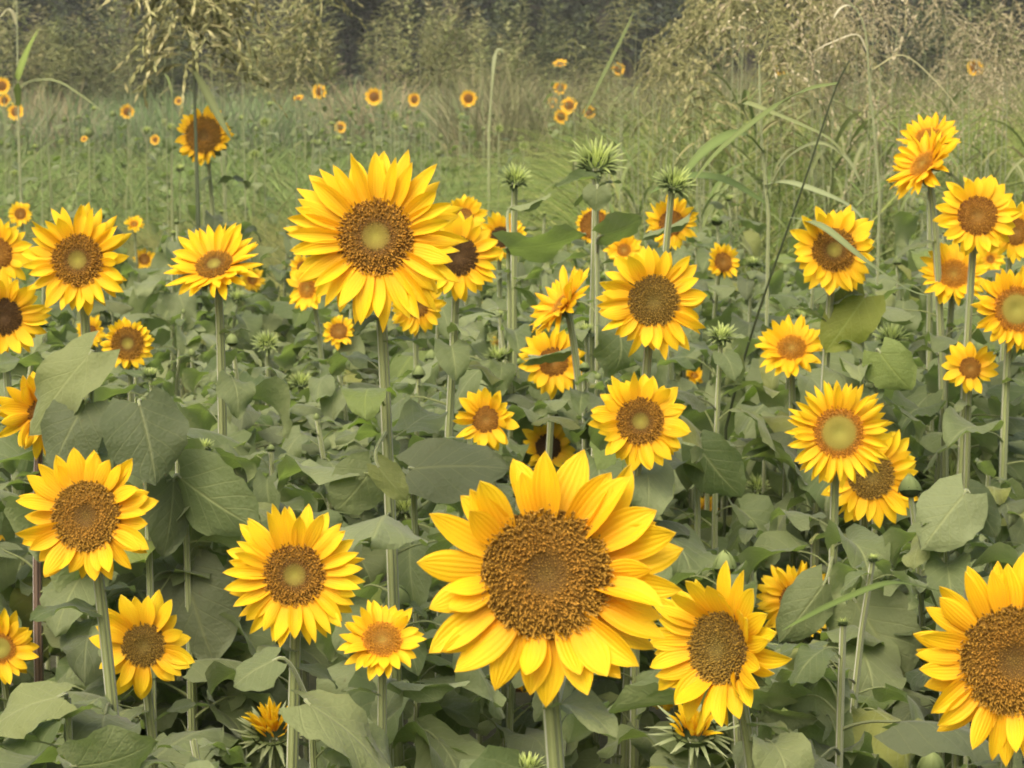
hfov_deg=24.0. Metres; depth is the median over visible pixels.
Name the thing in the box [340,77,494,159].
seed grass
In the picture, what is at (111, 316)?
leafy sunflower
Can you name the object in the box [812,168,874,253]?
wild sorghum
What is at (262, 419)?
leafy sunflower
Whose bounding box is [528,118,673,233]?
wild sorghum
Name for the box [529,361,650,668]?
leafy sunflower
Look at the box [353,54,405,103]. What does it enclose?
shrub
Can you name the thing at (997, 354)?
leafy sunflower
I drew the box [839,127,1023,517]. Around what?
sunflower
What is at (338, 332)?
sunflower
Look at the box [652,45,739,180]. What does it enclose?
wild sorghum
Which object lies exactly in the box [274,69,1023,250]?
grass
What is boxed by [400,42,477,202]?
wild sorghum
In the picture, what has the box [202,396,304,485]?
leafy sunflower
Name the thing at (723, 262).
sunflower
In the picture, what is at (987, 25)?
shrub
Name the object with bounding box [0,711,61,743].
leafy sunflower
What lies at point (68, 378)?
leafy sunflower
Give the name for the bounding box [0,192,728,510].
grass
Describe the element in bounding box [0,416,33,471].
leafy sunflower
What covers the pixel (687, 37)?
wild sorghum
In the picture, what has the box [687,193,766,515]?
leafy sunflower
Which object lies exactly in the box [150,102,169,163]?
leafy sunflower
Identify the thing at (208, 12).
wild sorghum
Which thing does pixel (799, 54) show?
shrub
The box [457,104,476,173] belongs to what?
leafy sunflower
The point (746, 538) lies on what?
leafy sunflower
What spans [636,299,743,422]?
leafy sunflower
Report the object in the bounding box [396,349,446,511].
leafy sunflower
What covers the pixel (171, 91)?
wild sorghum
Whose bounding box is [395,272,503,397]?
leafy sunflower
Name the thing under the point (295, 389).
leafy sunflower
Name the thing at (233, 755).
leafy sunflower
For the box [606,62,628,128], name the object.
sunflower
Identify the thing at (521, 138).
leafy sunflower
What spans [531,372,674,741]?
leafy sunflower
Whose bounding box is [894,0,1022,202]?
wild sorghum
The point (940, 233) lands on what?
leafy sunflower
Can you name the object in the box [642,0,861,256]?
wild sorghum
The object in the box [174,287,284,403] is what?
leafy sunflower
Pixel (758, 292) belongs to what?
leafy sunflower
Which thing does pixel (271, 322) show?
leafy sunflower
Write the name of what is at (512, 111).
seed grass
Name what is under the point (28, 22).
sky
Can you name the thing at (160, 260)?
leafy sunflower
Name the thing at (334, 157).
leafy sunflower
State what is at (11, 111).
sunflower
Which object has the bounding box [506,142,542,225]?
leafy sunflower
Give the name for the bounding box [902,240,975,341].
leafy sunflower
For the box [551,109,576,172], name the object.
sunflower
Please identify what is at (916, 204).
wild sorghum
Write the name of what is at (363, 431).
leafy sunflower
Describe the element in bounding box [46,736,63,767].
leafy sunflower
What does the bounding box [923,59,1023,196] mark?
wild sorghum
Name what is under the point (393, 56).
wild sorghum
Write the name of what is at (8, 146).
leafy sunflower
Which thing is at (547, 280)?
leafy sunflower
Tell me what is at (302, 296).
sunflower
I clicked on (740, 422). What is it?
leafy sunflower
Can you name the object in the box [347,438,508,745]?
leafy sunflower
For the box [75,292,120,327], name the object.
leafy sunflower
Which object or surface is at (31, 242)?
leafy sunflower
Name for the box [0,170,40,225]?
leafy sunflower
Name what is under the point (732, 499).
grass
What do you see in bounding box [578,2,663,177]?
wild sorghum
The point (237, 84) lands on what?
shrub
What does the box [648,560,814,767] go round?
sunflower
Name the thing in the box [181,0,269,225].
wild sorghum
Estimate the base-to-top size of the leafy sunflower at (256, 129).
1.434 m
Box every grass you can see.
[0,72,555,173]
[0,78,109,163]
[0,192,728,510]
[1,334,777,540]
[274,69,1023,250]
[278,144,1023,499]
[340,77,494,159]
[381,49,1023,189]
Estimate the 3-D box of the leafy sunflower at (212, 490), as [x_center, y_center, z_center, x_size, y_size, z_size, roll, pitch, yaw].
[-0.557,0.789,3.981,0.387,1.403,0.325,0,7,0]
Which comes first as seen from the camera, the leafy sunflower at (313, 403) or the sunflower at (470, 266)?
the sunflower at (470, 266)
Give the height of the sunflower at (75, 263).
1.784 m
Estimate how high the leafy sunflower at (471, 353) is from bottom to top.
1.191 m
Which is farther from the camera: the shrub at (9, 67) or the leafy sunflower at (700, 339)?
the shrub at (9, 67)
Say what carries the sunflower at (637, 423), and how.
on the ground at (523, 698)
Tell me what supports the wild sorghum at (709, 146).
on the ground at (523, 698)
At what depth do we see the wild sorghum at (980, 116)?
12.79 m
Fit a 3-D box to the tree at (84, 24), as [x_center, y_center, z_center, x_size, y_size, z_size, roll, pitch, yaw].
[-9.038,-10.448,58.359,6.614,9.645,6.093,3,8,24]
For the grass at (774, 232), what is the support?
on the ground at (523, 698)
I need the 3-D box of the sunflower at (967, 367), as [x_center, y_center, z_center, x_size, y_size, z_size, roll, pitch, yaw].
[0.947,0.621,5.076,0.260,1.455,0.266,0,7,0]
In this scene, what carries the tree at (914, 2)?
on the ground at (523, 698)
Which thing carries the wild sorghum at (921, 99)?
on the ground at (523, 698)
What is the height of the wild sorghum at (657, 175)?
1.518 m
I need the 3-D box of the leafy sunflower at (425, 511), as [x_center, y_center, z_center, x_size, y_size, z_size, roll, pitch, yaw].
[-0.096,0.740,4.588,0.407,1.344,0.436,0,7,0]
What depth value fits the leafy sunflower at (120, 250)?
9.25 m
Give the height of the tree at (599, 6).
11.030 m
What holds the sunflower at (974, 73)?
on the ground at (523, 698)
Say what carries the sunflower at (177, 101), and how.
on the ground at (523, 698)
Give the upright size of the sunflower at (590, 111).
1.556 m
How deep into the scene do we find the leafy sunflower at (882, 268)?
8.86 m
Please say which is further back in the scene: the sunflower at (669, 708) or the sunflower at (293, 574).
the sunflower at (669, 708)
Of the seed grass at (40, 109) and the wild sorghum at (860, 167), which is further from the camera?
the seed grass at (40, 109)
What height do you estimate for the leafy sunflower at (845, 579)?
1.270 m
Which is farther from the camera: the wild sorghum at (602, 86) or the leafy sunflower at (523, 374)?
the wild sorghum at (602, 86)
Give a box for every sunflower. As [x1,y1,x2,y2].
[0,77,21,222]
[0,94,16,168]
[0,101,28,183]
[0,143,22,206]
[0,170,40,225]
[0,202,251,737]
[0,219,32,541]
[0,266,51,700]
[0,317,64,534]
[0,371,111,681]
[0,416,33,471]
[0,428,131,695]
[0,447,223,767]
[0,490,32,711]
[0,608,39,709]
[0,680,116,747]
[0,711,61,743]
[3,103,32,206]
[4,331,186,723]
[7,718,61,767]
[8,201,35,283]
[9,323,66,357]
[13,229,40,280]
[19,283,105,669]
[21,267,76,356]
[21,267,133,668]
[22,144,48,204]
[28,204,136,396]
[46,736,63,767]
[47,318,126,399]
[47,579,224,735]
[50,117,79,206]
[50,385,258,755]
[52,138,78,194]
[52,208,153,326]
[54,589,215,767]
[54,725,158,767]
[55,134,75,174]
[66,115,80,177]
[69,286,161,399]
[71,129,110,215]
[73,136,92,173]
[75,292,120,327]
[76,315,127,399]
[79,106,107,198]
[81,448,285,767]
[94,366,251,680]
[95,110,126,212]
[100,317,154,401]
[101,369,148,392]
[102,357,177,406]
[109,231,232,400]
[109,438,305,767]
[111,438,246,695]
[116,287,206,396]
[116,549,288,767]
[117,103,140,185]
[120,309,228,680]
[121,248,154,302]
[123,215,152,287]
[130,125,165,232]
[133,220,207,369]
[140,362,305,755]
[140,737,252,767]
[145,135,160,179]
[148,219,215,398]
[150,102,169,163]
[151,123,187,237]
[157,163,195,228]
[163,222,327,753]
[166,207,262,361]
[169,97,184,131]
[169,105,270,337]
[169,383,303,483]
[170,348,279,415]
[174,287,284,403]
[176,445,389,753]
[180,161,194,189]
[182,332,326,501]
[185,760,214,767]
[189,282,274,404]
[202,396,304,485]
[205,503,364,767]
[210,147,233,208]
[224,697,302,767]
[228,115,256,175]
[229,134,246,177]
[233,646,405,767]
[235,126,266,220]
[236,149,271,225]
[240,268,285,341]
[244,255,317,386]
[248,224,337,372]
[250,379,312,485]
[251,116,279,245]
[251,329,278,405]
[251,395,381,762]
[258,349,406,521]
[260,102,282,181]
[262,103,282,162]
[262,413,422,689]
[264,267,411,530]
[270,301,335,484]
[274,149,513,766]
[277,380,410,508]
[279,300,405,426]
[285,255,317,484]
[285,371,310,688]
[286,95,310,171]
[290,104,319,172]
[290,294,408,385]
[291,370,360,426]
[292,300,394,382]
[293,124,318,172]
[300,139,326,198]
[301,112,318,159]
[301,139,317,179]
[301,315,362,479]
[305,84,331,182]
[306,304,402,383]
[309,585,505,767]
[318,121,339,174]
[321,600,469,767]
[323,108,350,171]
[324,117,345,173]
[324,136,352,176]
[328,121,345,161]
[330,141,351,177]
[335,364,476,626]
[345,117,357,167]
[347,104,366,162]
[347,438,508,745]
[352,211,547,746]
[354,105,383,173]
[356,88,387,158]
[363,127,390,163]
[366,103,387,152]
[370,103,382,143]
[371,291,446,628]
[376,123,399,156]
[377,111,414,170]
[381,424,523,737]
[387,100,403,158]
[389,282,487,398]
[390,302,421,352]
[392,306,572,445]
[393,125,420,180]
[393,323,433,350]
[394,342,555,744]
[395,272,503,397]
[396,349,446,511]
[396,495,412,628]
[398,110,419,168]
[408,92,430,174]
[417,122,436,173]
[417,450,683,767]
[419,281,526,390]
[424,150,450,202]
[425,194,497,347]
[426,490,617,767]
[427,387,538,764]
[433,335,488,383]
[435,134,454,200]
[436,212,526,385]
[441,116,472,194]
[449,112,476,187]
[450,90,476,196]
[454,193,586,480]
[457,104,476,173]
[458,357,524,746]
[460,124,479,180]
[462,267,537,355]
[473,127,502,185]
[473,605,659,752]
[479,161,551,703]
[480,107,494,167]
[481,260,587,362]
[481,291,497,348]
[485,124,521,215]
[489,211,585,334]
[490,335,498,345]
[491,263,589,320]
[501,365,573,452]
[505,328,585,486]
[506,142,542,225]
[507,136,530,166]
[514,321,627,469]
[516,685,527,691]
[519,242,602,290]
[519,751,545,767]
[522,422,575,466]
[523,245,734,767]
[526,169,671,391]
[527,307,601,749]
[528,372,730,767]
[529,265,662,758]
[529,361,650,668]
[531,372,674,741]
[544,59,566,167]
[544,82,566,146]
[547,245,618,298]
[549,268,614,763]
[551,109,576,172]
[551,299,601,391]
[554,136,625,416]
[557,371,686,763]
[559,96,578,206]
[566,211,613,289]
[575,206,613,302]
[578,106,594,137]
[587,283,640,366]
[597,549,796,767]
[600,126,611,179]
[603,210,708,767]
[603,235,641,370]
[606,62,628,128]
[607,670,817,767]
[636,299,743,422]
[639,164,714,729]
[639,429,772,767]
[640,321,816,647]
[641,247,719,377]
[645,195,725,718]
[645,704,738,767]
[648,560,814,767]
[652,704,672,717]
[667,292,712,381]
[672,240,754,383]
[674,242,739,510]
[674,255,803,489]
[674,431,735,545]
[682,215,773,516]
[686,367,702,383]
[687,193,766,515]
[690,331,833,557]
[691,294,772,516]
[698,520,782,755]
[700,493,720,517]
[705,505,809,625]
[709,312,894,557]
[725,314,844,641]
[726,560,825,753]
[732,553,928,767]
[738,380,938,719]
[742,281,813,355]
[744,264,820,315]
[744,309,822,472]
[745,472,769,494]
[755,204,910,650]
[757,617,1013,767]
[764,254,837,541]
[771,283,911,640]
[783,236,866,340]
[786,252,835,314]
[793,263,901,352]
[795,337,925,573]
[809,429,934,708]
[810,282,917,362]
[819,255,922,352]
[831,472,989,767]
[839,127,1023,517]
[849,701,897,767]
[864,382,937,479]
[865,112,994,490]
[866,256,945,341]
[870,286,922,356]
[873,321,911,346]
[877,339,1023,542]
[883,231,962,342]
[883,473,1023,767]
[884,246,926,284]
[884,533,1023,767]
[885,175,1023,553]
[885,239,997,542]
[894,197,939,276]
[900,230,988,356]
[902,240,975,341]
[905,458,1023,594]
[913,340,1023,457]
[913,553,1023,767]
[914,405,1015,489]
[916,752,944,767]
[917,457,978,484]
[922,199,1023,489]
[922,301,973,336]
[922,345,1023,767]
[923,341,1012,489]
[938,228,987,295]
[942,266,1023,562]
[963,59,986,139]
[973,285,1014,381]
[979,258,1023,278]
[980,249,1005,295]
[980,257,1023,295]
[989,347,1023,456]
[1014,356,1023,760]
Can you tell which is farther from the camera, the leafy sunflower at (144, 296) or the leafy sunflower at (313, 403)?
the leafy sunflower at (144, 296)
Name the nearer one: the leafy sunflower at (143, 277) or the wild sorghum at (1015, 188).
the leafy sunflower at (143, 277)
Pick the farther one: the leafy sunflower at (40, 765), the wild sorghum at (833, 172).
the wild sorghum at (833, 172)
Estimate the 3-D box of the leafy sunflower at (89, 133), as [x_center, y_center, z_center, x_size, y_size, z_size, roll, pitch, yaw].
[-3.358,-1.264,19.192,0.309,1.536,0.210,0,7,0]
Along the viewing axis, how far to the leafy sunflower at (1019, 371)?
7.03 m
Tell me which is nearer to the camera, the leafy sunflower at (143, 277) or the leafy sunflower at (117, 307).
the leafy sunflower at (117, 307)
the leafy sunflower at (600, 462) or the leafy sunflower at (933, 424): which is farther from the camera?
the leafy sunflower at (933, 424)
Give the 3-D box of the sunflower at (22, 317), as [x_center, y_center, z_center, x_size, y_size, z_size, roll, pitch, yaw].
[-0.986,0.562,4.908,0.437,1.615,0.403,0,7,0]
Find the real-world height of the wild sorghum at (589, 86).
2.177 m
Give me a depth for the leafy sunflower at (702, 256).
8.34 m
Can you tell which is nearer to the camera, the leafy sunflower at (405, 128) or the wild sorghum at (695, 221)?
the wild sorghum at (695, 221)
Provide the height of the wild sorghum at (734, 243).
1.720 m
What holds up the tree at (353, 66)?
on the ground at (523, 698)
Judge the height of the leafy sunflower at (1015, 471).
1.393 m
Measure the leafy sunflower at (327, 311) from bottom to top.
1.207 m
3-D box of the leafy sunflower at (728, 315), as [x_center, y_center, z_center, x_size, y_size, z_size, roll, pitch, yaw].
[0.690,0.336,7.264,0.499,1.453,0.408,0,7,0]
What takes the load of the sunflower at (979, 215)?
on the ground at (523, 698)
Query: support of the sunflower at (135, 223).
on the ground at (523, 698)
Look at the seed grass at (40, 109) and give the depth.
38.10 m
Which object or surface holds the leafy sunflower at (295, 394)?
on the ground at (523, 698)
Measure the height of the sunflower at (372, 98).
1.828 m
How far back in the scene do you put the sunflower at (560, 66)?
29.01 m
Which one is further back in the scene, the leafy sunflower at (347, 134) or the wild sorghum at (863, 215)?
the leafy sunflower at (347, 134)
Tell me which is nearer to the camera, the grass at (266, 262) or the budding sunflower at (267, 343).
the budding sunflower at (267, 343)
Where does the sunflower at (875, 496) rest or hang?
on the ground at (523, 698)
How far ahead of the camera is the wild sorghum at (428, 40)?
24.88 m
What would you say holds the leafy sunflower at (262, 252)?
on the ground at (523, 698)
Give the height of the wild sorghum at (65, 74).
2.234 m
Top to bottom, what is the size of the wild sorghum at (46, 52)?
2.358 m
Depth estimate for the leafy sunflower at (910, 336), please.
7.95 m
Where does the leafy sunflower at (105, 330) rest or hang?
on the ground at (523, 698)
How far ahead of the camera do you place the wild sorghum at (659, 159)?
13.99 m
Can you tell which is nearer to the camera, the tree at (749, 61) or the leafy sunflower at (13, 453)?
the leafy sunflower at (13, 453)
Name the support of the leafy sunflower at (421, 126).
on the ground at (523, 698)
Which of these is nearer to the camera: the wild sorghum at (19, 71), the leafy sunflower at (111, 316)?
the leafy sunflower at (111, 316)
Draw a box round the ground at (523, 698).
[1,82,1023,767]
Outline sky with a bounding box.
[0,0,1023,81]
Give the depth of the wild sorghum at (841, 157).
14.15 m
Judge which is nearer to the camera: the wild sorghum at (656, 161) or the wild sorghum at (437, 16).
the wild sorghum at (656, 161)
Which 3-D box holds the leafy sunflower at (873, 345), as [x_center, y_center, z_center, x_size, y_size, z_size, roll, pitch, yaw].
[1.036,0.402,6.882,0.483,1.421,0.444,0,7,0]
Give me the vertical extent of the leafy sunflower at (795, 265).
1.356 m
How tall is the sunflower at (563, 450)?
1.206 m
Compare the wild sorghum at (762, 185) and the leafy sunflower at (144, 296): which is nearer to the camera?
the leafy sunflower at (144, 296)
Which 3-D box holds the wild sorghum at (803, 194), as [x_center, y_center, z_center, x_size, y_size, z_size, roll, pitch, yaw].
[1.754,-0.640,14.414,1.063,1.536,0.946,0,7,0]
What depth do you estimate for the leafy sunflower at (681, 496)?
5.97 m
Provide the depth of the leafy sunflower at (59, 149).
30.67 m
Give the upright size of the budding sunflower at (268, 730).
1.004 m
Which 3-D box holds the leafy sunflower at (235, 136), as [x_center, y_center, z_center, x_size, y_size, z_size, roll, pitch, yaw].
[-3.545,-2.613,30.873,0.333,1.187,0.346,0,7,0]
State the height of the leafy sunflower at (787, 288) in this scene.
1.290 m
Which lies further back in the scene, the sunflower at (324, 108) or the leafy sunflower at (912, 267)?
the sunflower at (324, 108)
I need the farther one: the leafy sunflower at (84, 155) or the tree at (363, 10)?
the tree at (363, 10)
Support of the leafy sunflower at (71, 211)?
on the ground at (523, 698)
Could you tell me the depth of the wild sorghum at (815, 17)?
13.51 m
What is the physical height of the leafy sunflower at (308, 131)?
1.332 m
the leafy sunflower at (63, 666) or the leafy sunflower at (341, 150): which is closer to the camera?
the leafy sunflower at (63, 666)
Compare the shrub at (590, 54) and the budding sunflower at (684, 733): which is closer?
the budding sunflower at (684, 733)
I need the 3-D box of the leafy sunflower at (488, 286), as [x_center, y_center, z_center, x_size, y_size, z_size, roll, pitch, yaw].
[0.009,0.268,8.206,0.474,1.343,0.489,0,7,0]
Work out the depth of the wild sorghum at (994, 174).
13.87 m
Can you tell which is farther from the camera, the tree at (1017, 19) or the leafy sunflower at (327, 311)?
the tree at (1017, 19)
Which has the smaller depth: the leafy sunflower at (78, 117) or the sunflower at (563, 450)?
the sunflower at (563, 450)
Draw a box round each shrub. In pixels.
[0,0,81,106]
[8,0,109,109]
[32,0,164,106]
[66,0,196,121]
[199,0,320,108]
[236,0,354,112]
[303,53,355,102]
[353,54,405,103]
[354,0,490,103]
[413,0,498,105]
[436,3,548,100]
[461,0,582,93]
[515,0,620,102]
[789,3,879,94]
[862,0,975,98]
[939,0,1023,93]
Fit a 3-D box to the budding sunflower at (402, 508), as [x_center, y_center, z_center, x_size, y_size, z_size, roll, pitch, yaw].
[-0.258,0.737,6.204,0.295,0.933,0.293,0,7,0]
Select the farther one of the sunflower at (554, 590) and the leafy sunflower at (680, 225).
the leafy sunflower at (680, 225)
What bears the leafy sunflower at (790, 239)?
on the ground at (523, 698)
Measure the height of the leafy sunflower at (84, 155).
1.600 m
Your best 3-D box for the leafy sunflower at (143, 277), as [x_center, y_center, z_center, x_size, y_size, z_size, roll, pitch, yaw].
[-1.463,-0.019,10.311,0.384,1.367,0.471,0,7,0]
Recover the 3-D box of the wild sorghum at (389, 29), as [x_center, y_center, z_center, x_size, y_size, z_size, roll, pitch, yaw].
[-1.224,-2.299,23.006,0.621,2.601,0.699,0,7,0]
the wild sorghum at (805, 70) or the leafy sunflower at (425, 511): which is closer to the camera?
the leafy sunflower at (425, 511)
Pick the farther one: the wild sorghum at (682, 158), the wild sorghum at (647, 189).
the wild sorghum at (682, 158)
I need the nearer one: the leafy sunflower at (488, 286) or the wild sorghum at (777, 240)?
the leafy sunflower at (488, 286)
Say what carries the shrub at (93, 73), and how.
on the ground at (523, 698)
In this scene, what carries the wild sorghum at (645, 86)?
on the ground at (523, 698)
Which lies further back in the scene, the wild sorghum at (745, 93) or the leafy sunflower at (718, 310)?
the wild sorghum at (745, 93)
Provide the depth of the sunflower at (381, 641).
3.27 m
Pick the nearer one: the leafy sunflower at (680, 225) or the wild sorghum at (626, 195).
the leafy sunflower at (680, 225)
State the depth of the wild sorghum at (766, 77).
19.76 m
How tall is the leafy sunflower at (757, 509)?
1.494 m
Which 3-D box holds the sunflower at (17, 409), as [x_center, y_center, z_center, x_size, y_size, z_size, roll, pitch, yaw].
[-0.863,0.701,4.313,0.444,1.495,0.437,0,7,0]
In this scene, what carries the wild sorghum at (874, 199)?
on the ground at (523, 698)
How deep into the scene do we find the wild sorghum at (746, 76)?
19.49 m
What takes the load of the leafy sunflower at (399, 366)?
on the ground at (523, 698)
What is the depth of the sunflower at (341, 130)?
34.70 m
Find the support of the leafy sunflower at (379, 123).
on the ground at (523, 698)
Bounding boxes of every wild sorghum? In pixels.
[0,0,71,239]
[0,0,98,267]
[4,23,75,223]
[46,42,98,220]
[102,0,289,387]
[108,34,151,233]
[134,0,227,235]
[158,0,232,230]
[169,0,263,254]
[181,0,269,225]
[258,0,369,256]
[355,30,399,155]
[356,7,415,163]
[376,0,415,156]
[392,7,460,140]
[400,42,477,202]
[409,32,445,171]
[458,17,506,181]
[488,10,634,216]
[492,38,647,258]
[517,122,689,246]
[521,161,680,237]
[525,129,672,224]
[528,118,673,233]
[547,142,632,263]
[550,0,666,216]
[553,118,702,271]
[560,124,705,231]
[568,91,669,233]
[570,55,625,146]
[571,92,764,251]
[574,66,694,223]
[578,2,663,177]
[578,132,787,379]
[581,196,737,270]
[599,90,702,238]
[600,51,666,173]
[600,156,744,267]
[601,131,780,299]
[608,0,758,199]
[611,36,699,197]
[615,127,673,236]
[616,137,689,255]
[626,164,770,215]
[628,0,760,236]
[632,58,832,232]
[632,102,732,229]
[639,163,800,269]
[640,18,741,198]
[640,153,739,211]
[641,0,862,626]
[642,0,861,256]
[647,0,839,252]
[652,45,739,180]
[666,0,776,182]
[674,200,787,300]
[680,134,768,292]
[685,189,746,257]
[686,5,806,194]
[688,109,819,266]
[690,60,927,536]
[691,7,777,169]
[691,129,770,274]
[692,43,824,227]
[692,169,812,276]
[695,2,787,181]
[696,51,737,116]
[696,223,758,366]
[697,138,847,264]
[698,11,806,153]
[711,0,923,246]
[726,1,806,186]
[727,154,827,231]
[730,38,805,166]
[736,0,895,241]
[738,0,961,340]
[738,28,935,212]
[738,150,871,231]
[743,229,805,279]
[751,0,890,249]
[751,0,976,253]
[751,41,899,230]
[754,68,891,210]
[755,15,812,155]
[755,67,846,216]
[756,0,952,262]
[762,93,892,225]
[768,0,930,200]
[769,7,896,166]
[770,0,918,241]
[782,580,969,767]
[785,132,945,255]
[786,53,872,196]
[791,85,895,232]
[793,7,985,236]
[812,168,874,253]
[815,141,941,273]
[824,61,946,206]
[836,95,943,259]
[846,178,926,267]
[849,136,1002,293]
[853,158,1023,269]
[854,0,960,199]
[855,107,986,270]
[861,0,1023,259]
[864,90,965,246]
[868,62,1023,195]
[869,8,1023,269]
[874,151,958,257]
[876,171,944,257]
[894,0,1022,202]
[903,0,1023,190]
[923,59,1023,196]
[948,115,1023,182]
[950,56,1023,182]
[971,18,1023,206]
[1008,171,1016,201]
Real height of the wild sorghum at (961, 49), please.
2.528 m
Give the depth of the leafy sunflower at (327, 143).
26.32 m
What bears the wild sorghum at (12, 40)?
on the ground at (523, 698)
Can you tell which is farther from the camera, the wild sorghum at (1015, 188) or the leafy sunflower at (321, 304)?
the wild sorghum at (1015, 188)
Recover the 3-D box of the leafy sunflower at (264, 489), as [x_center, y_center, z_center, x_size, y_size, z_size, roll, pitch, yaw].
[-0.403,0.780,4.239,0.415,1.356,0.381,0,7,0]
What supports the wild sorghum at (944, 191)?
on the ground at (523, 698)
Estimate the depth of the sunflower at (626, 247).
7.35 m
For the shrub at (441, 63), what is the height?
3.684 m
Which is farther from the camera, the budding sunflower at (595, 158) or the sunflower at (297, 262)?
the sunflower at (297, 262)
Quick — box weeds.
[0,127,626,248]
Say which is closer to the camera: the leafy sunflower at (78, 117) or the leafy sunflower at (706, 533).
the leafy sunflower at (706, 533)
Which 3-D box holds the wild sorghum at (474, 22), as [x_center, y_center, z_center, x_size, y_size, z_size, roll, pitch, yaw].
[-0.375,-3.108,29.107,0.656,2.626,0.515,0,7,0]
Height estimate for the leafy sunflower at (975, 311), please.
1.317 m
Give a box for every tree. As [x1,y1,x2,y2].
[0,0,49,104]
[0,0,68,90]
[0,0,250,106]
[42,0,210,103]
[154,0,439,101]
[264,0,517,95]
[286,0,598,96]
[457,0,744,94]
[486,0,771,94]
[644,0,860,92]
[759,0,1010,87]
[803,0,1022,93]
[917,0,1023,93]
[967,0,1023,85]
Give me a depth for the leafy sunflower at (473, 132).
28.33 m
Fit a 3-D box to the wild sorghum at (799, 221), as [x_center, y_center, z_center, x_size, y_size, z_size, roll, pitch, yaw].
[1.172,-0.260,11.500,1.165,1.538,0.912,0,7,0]
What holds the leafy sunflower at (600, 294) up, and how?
on the ground at (523, 698)
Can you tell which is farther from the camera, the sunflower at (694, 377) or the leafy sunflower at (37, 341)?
the sunflower at (694, 377)
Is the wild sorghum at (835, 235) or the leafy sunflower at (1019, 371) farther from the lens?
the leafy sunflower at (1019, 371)
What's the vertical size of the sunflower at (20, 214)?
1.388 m
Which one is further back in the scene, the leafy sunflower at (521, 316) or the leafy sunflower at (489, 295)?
the leafy sunflower at (489, 295)
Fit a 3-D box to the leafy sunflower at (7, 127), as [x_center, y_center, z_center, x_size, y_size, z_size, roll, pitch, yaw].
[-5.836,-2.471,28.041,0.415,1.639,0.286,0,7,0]
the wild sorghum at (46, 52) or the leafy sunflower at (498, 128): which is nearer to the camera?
the wild sorghum at (46, 52)
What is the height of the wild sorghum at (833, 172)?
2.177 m
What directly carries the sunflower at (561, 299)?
on the ground at (523, 698)
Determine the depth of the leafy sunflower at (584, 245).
10.17 m
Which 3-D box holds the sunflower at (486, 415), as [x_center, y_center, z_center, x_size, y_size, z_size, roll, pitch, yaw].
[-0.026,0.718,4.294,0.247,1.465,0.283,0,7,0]
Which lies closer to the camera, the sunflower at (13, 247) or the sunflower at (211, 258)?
the sunflower at (211, 258)
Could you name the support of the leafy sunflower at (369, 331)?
on the ground at (523, 698)
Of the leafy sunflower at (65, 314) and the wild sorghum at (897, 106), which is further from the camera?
the wild sorghum at (897, 106)
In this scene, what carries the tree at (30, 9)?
on the ground at (523, 698)
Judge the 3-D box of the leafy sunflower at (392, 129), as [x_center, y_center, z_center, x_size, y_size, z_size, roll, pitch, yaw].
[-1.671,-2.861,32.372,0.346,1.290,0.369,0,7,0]
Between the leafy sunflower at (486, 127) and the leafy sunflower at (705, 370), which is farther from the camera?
the leafy sunflower at (486, 127)
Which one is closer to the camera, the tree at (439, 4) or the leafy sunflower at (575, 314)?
the leafy sunflower at (575, 314)
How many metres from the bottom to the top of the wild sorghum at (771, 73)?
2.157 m
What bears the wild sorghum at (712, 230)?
on the ground at (523, 698)
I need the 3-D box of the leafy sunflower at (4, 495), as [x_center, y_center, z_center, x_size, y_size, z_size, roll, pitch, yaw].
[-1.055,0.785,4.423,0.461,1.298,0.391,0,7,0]
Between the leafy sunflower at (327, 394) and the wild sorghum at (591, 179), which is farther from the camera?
the wild sorghum at (591, 179)
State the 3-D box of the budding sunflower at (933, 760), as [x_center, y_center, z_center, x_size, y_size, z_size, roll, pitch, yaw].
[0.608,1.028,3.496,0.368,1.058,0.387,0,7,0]
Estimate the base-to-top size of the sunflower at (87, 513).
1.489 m
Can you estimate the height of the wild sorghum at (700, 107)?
2.060 m
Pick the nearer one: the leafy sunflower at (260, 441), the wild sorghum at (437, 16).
the leafy sunflower at (260, 441)
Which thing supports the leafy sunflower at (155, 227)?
on the ground at (523, 698)
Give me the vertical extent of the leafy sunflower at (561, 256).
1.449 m
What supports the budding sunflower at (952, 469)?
on the ground at (523, 698)
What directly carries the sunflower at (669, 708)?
on the ground at (523, 698)
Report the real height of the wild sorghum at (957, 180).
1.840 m
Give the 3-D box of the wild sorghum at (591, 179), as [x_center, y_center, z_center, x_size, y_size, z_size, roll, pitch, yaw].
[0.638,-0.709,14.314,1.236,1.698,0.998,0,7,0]
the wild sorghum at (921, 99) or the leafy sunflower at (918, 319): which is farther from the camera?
the wild sorghum at (921, 99)
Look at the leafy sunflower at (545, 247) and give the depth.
5.42 m
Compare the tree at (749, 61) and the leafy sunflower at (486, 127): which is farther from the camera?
the tree at (749, 61)
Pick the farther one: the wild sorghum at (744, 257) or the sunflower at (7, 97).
the sunflower at (7, 97)
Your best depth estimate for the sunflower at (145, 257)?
12.01 m
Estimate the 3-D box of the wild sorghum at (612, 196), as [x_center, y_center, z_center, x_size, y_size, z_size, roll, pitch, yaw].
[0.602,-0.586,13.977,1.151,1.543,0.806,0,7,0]
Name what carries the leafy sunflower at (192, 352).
on the ground at (523, 698)
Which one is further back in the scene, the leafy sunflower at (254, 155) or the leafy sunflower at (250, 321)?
the leafy sunflower at (254, 155)
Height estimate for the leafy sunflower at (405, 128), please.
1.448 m
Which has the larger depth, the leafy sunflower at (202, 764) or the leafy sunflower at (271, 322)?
the leafy sunflower at (271, 322)
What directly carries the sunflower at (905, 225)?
on the ground at (523, 698)
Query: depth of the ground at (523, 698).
7.67 m

